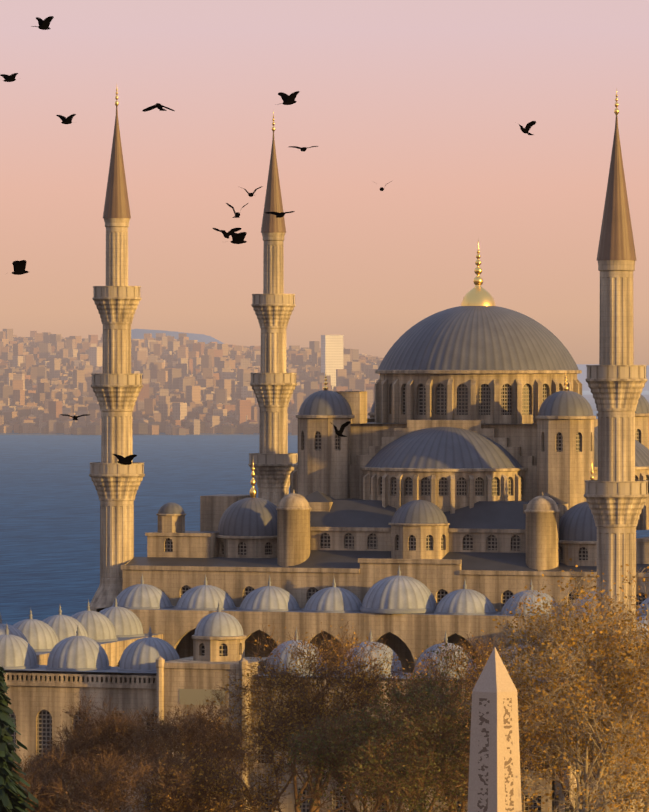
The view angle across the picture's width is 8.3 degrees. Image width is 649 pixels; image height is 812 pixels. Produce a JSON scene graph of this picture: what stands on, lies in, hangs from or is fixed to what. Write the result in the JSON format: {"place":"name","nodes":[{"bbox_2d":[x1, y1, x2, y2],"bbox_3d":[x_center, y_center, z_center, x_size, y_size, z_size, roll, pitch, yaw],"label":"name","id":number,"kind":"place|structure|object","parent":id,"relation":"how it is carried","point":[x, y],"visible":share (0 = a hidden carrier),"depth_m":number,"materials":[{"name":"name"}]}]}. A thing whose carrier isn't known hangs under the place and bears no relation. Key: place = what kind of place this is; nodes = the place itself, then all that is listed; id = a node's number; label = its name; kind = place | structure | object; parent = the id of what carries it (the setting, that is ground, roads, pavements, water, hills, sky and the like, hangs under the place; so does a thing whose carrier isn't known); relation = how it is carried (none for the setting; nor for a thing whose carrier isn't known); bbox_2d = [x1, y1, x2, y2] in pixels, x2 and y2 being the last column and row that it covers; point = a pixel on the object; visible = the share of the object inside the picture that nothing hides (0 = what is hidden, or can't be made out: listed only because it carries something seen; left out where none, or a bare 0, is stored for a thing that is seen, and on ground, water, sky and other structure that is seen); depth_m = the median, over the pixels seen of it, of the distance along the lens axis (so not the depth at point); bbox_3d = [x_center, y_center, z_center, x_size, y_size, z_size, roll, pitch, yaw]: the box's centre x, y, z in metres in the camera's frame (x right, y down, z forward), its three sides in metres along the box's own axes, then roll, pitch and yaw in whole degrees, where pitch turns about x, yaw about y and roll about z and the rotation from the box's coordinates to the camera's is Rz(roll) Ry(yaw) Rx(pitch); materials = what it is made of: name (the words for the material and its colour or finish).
{"place":"outdoors","nodes":[
{"label":"outdoors","id":0,"kind":"place"},
{"bbox_2d":[0,73,17,81],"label":"bird","id":1,"kind":"object","parent":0,"point":[10,78],"visible":1,"depth_m":224.07},
{"bbox_2d":[6,260,28,274],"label":"bird","id":2,"kind":"object","parent":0,"point":[19,267],"visible":1,"depth_m":206.90},
{"bbox_2d":[31,16,53,29],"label":"bird","id":3,"kind":"object","parent":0,"point":[44,24],"visible":1,"depth_m":190.82},
{"bbox_2d":[56,114,75,123],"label":"bird","id":4,"kind":"object","parent":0,"point":[67,120],"visible":1,"depth_m":218.18},
{"bbox_2d":[61,414,89,419],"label":"bird","id":5,"kind":"object","parent":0,"point":[74,417],"visible":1,"depth_m":223.55},
{"bbox_2d":[113,454,138,464],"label":"bird","id":6,"kind":"object","parent":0,"point":[126,460],"visible":1,"depth_m":231.58},
{"bbox_2d":[143,103,174,111],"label":"bird","id":7,"kind":"object","parent":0,"point":[158,106],"visible":1,"depth_m":247.48},
{"bbox_2d":[212,228,241,238],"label":"bird","id":8,"kind":"object","parent":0,"point":[226,234],"visible":1,"depth_m":246.68},
{"bbox_2d":[226,203,247,217],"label":"bird","id":9,"kind":"object","parent":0,"point":[237,214],"visible":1,"depth_m":230.43},
{"bbox_2d":[230,232,246,243],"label":"bird","id":10,"kind":"object","parent":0,"point":[237,238],"visible":1,"depth_m":193.10},
{"bbox_2d":[243,186,262,196],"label":"bird","id":11,"kind":"object","parent":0,"point":[250,194],"visible":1,"depth_m":192.28},
{"bbox_2d":[266,211,294,217],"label":"bird","id":12,"kind":"object","parent":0,"point":[281,214],"visible":1,"depth_m":203.81},
{"bbox_2d":[275,91,299,104],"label":"bird","id":13,"kind":"object","parent":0,"point":[288,99],"visible":1,"depth_m":255.17},
{"bbox_2d":[289,146,317,150],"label":"bird","id":14,"kind":"object","parent":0,"point":[303,148],"visible":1,"depth_m":222.50},
{"bbox_2d":[0,391,648,624],"bbox_3d":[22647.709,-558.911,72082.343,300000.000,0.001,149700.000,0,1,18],"label":"sea","id":15,"kind":"structure","parent":0,"point":[49,532],"depth_m":2431.61,"materials":[{"name":"liquid"}]},
{"bbox_2d":[0,329,648,435],"bbox_3d":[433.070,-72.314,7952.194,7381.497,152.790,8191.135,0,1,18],"label":"shore hills","id":16,"kind":"structure","parent":0,"point":[139,334],"depth_m":9033.24,"materials":[{"name":"grey"}]},
{"bbox_2d":[0,329,383,434],"bbox_3d":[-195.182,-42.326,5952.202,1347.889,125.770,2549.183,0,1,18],"label":"city buildings","id":17,"kind":"structure","parent":16,"relation":"on","point":[194,387],"depth_m":5244.02,"materials":[{"name":"beige concrete"}]},
{"bbox_2d":[0,0,648,364],"label":"sky","id":18,"kind":"structure","parent":0,"point":[429,99],"materials":[{"name":"pink"}]},
{"bbox_2d":[330,421,350,436],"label":"bird","id":19,"kind":"object","parent":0,"point":[341,430],"visible":1,"depth_m":210.49},
{"bbox_2d":[519,121,535,134],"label":"bird","id":20,"kind":"object","parent":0,"point":[526,129],"visible":1,"depth_m":221.25},
{"bbox_2d":[576,364,648,390],"bbox_3d":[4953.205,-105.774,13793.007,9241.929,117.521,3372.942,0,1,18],"label":"distant shore hills","id":21,"kind":"structure","parent":0,"point":[581,377],"depth_m":13987.19,"materials":[{"name":"grey"}]},
{"bbox_3d":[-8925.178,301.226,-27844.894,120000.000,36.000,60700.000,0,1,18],"label":"ground","id":22,"kind":"structure","parent":0,"visible":0},
{"bbox_2d":[0,666,37,811],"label":"conifer tree","id":23,"kind":"object","parent":22,"relation":"on","point":[11,790],"visible":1,"depth_m":284.94,"materials":[{"name":"green plant"}]},
{"bbox_2d":[12,750,103,811],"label":"tree","id":24,"kind":"object","parent":22,"relation":"on","point":[33,783],"visible":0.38,"depth_m":297.85,"materials":[{"name":"brown plant"}]},
{"bbox_2d":[20,746,98,811],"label":"tree","id":25,"kind":"object","parent":22,"relation":"on","point":[30,765],"visible":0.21,"depth_m":362.06,"materials":[{"name":"brown plant"}]},
{"bbox_2d":[28,690,168,811],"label":"tree","id":26,"kind":"object","parent":22,"relation":"on","point":[115,732],"visible":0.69,"depth_m":347.03,"materials":[{"name":"brown plant"}]},
{"bbox_2d":[89,88,144,611],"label":"minaret","id":27,"kind":"object","parent":22,"relation":"on","point":[117,385],"visible":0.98,"depth_m":439.27,"materials":[{"name":"stone"}]},
{"bbox_2d":[27,738,231,811],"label":"tree","id":28,"kind":"object","parent":22,"relation":"on","point":[103,785],"visible":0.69,"depth_m":298.35,"materials":[{"name":"brown plant"}]},
{"bbox_2d":[117,688,270,811],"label":"tree","id":29,"kind":"object","parent":22,"relation":"on","point":[180,734],"visible":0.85,"depth_m":332.36,"materials":[{"name":"brown plant"}]},
{"bbox_2d":[133,735,294,811],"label":"tree","id":30,"kind":"object","parent":22,"relation":"on","point":[218,786],"visible":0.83,"depth_m":299.75,"materials":[{"name":"brown plant"}]},
{"bbox_2d":[168,673,351,811],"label":"tree","id":31,"kind":"object","parent":22,"relation":"on","point":[281,769],"visible":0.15,"depth_m":343.45,"materials":[{"name":"brown plant"}]},
{"bbox_2d":[248,110,297,506],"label":"minaret","id":32,"kind":"object","parent":22,"relation":"on","point":[273,383],"visible":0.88,"depth_m":486.48,"materials":[{"name":"stone"}]},
{"bbox_2d":[201,619,433,811],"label":"tree","id":33,"kind":"object","parent":22,"relation":"on","point":[353,678],"visible":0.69,"depth_m":307.64,"materials":[{"name":"brown plant"}]},
{"bbox_2d":[3,370,648,811],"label":"mosque walls","id":34,"kind":"structure","parent":22,"relation":"on","point":[525,442],"depth_m":431.94,"materials":[{"name":"beige stone"}]},
{"bbox_2d":[179,689,224,704],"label":"wall panel","id":35,"kind":"object","parent":34,"relation":"attached to","point":[194,696],"visible":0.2,"depth_m":370.59,"materials":[{"name":"beige stone"}]},
{"bbox_2d":[0,566,648,682],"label":"courtyard domes","id":36,"kind":"structure","parent":34,"relation":"on","point":[71,644],"depth_m":417.29,"materials":[{"name":"grey metal"}]},
{"bbox_2d":[7,384,647,811],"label":"windows","id":37,"kind":"structure","parent":34,"relation":"in","point":[43,722],"depth_m":433.89,"materials":[{"name":"black glass"}]},
{"bbox_2d":[126,422,648,572],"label":"lower roofs","id":38,"kind":"structure","parent":34,"relation":"on","point":[478,515],"depth_m":433.03,"materials":[{"name":"grey metal"}]},
{"bbox_2d":[158,306,648,540],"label":"domes","id":39,"kind":"structure","parent":34,"relation":"on","point":[477,338],"depth_m":441.74,"materials":[{"name":"grey metal"}]},
{"bbox_2d":[249,241,593,497],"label":"gilded finials","id":40,"kind":"object","parent":39,"relation":"on","point":[478,294],"visible":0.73,"depth_m":450.38,"materials":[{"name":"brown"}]},
{"bbox_2d":[308,707,433,811],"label":"tree","id":41,"kind":"object","parent":22,"relation":"on","point":[364,809],"visible":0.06,"depth_m":348.52,"materials":[{"name":"brown plant"}]},
{"bbox_2d":[273,637,536,811],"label":"tree","id":42,"kind":"object","parent":22,"relation":"on","point":[434,735],"visible":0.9,"depth_m":295.69,"materials":[{"name":"brown plant"}]},
{"bbox_2d":[384,698,525,811],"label":"tree","id":43,"kind":"object","parent":22,"relation":"on","point":[445,792],"visible":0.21,"depth_m":346.00,"materials":[{"name":"brown plant"}]},
{"bbox_2d":[380,630,558,811],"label":"tree","id":44,"kind":"object","parent":22,"relation":"on","point":[460,662],"visible":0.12,"depth_m":321.81,"materials":[{"name":"brown plant"}]},
{"bbox_2d":[467,647,521,811],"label":"obelisk of theodosius","id":45,"kind":"object","parent":22,"relation":"on","point":[494,785],"visible":1,"depth_m":278.17,"materials":[{"name":"stone"}]},
{"bbox_2d":[446,665,569,811],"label":"tree","id":46,"kind":"object","parent":22,"relation":"on","point":[522,760],"visible":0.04,"depth_m":333.73,"materials":[{"name":"brown plant"}]},
{"bbox_2d":[454,558,648,811],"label":"tree","id":47,"kind":"object","parent":22,"relation":"on","point":[624,672],"visible":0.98,"depth_m":287.21,"materials":[{"name":"brown plant"}]},
{"bbox_2d":[521,703,641,811],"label":"tree","id":48,"kind":"object","parent":22,"relation":"on","point":[547,766],"visible":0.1,"depth_m":357.77,"materials":[{"name":"brown plant"}]},
{"bbox_2d":[518,666,648,811],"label":"tree","id":49,"kind":"object","parent":22,"relation":"on","point":[597,768],"visible":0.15,"depth_m":327.19,"materials":[{"name":"brown plant"}]},
{"bbox_2d":[584,89,648,811],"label":"minaret","id":50,"kind":"object","parent":22,"relation":"on","point":[616,495],"visible":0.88,"depth_m":361.84,"materials":[{"name":"stone"}]}
]}

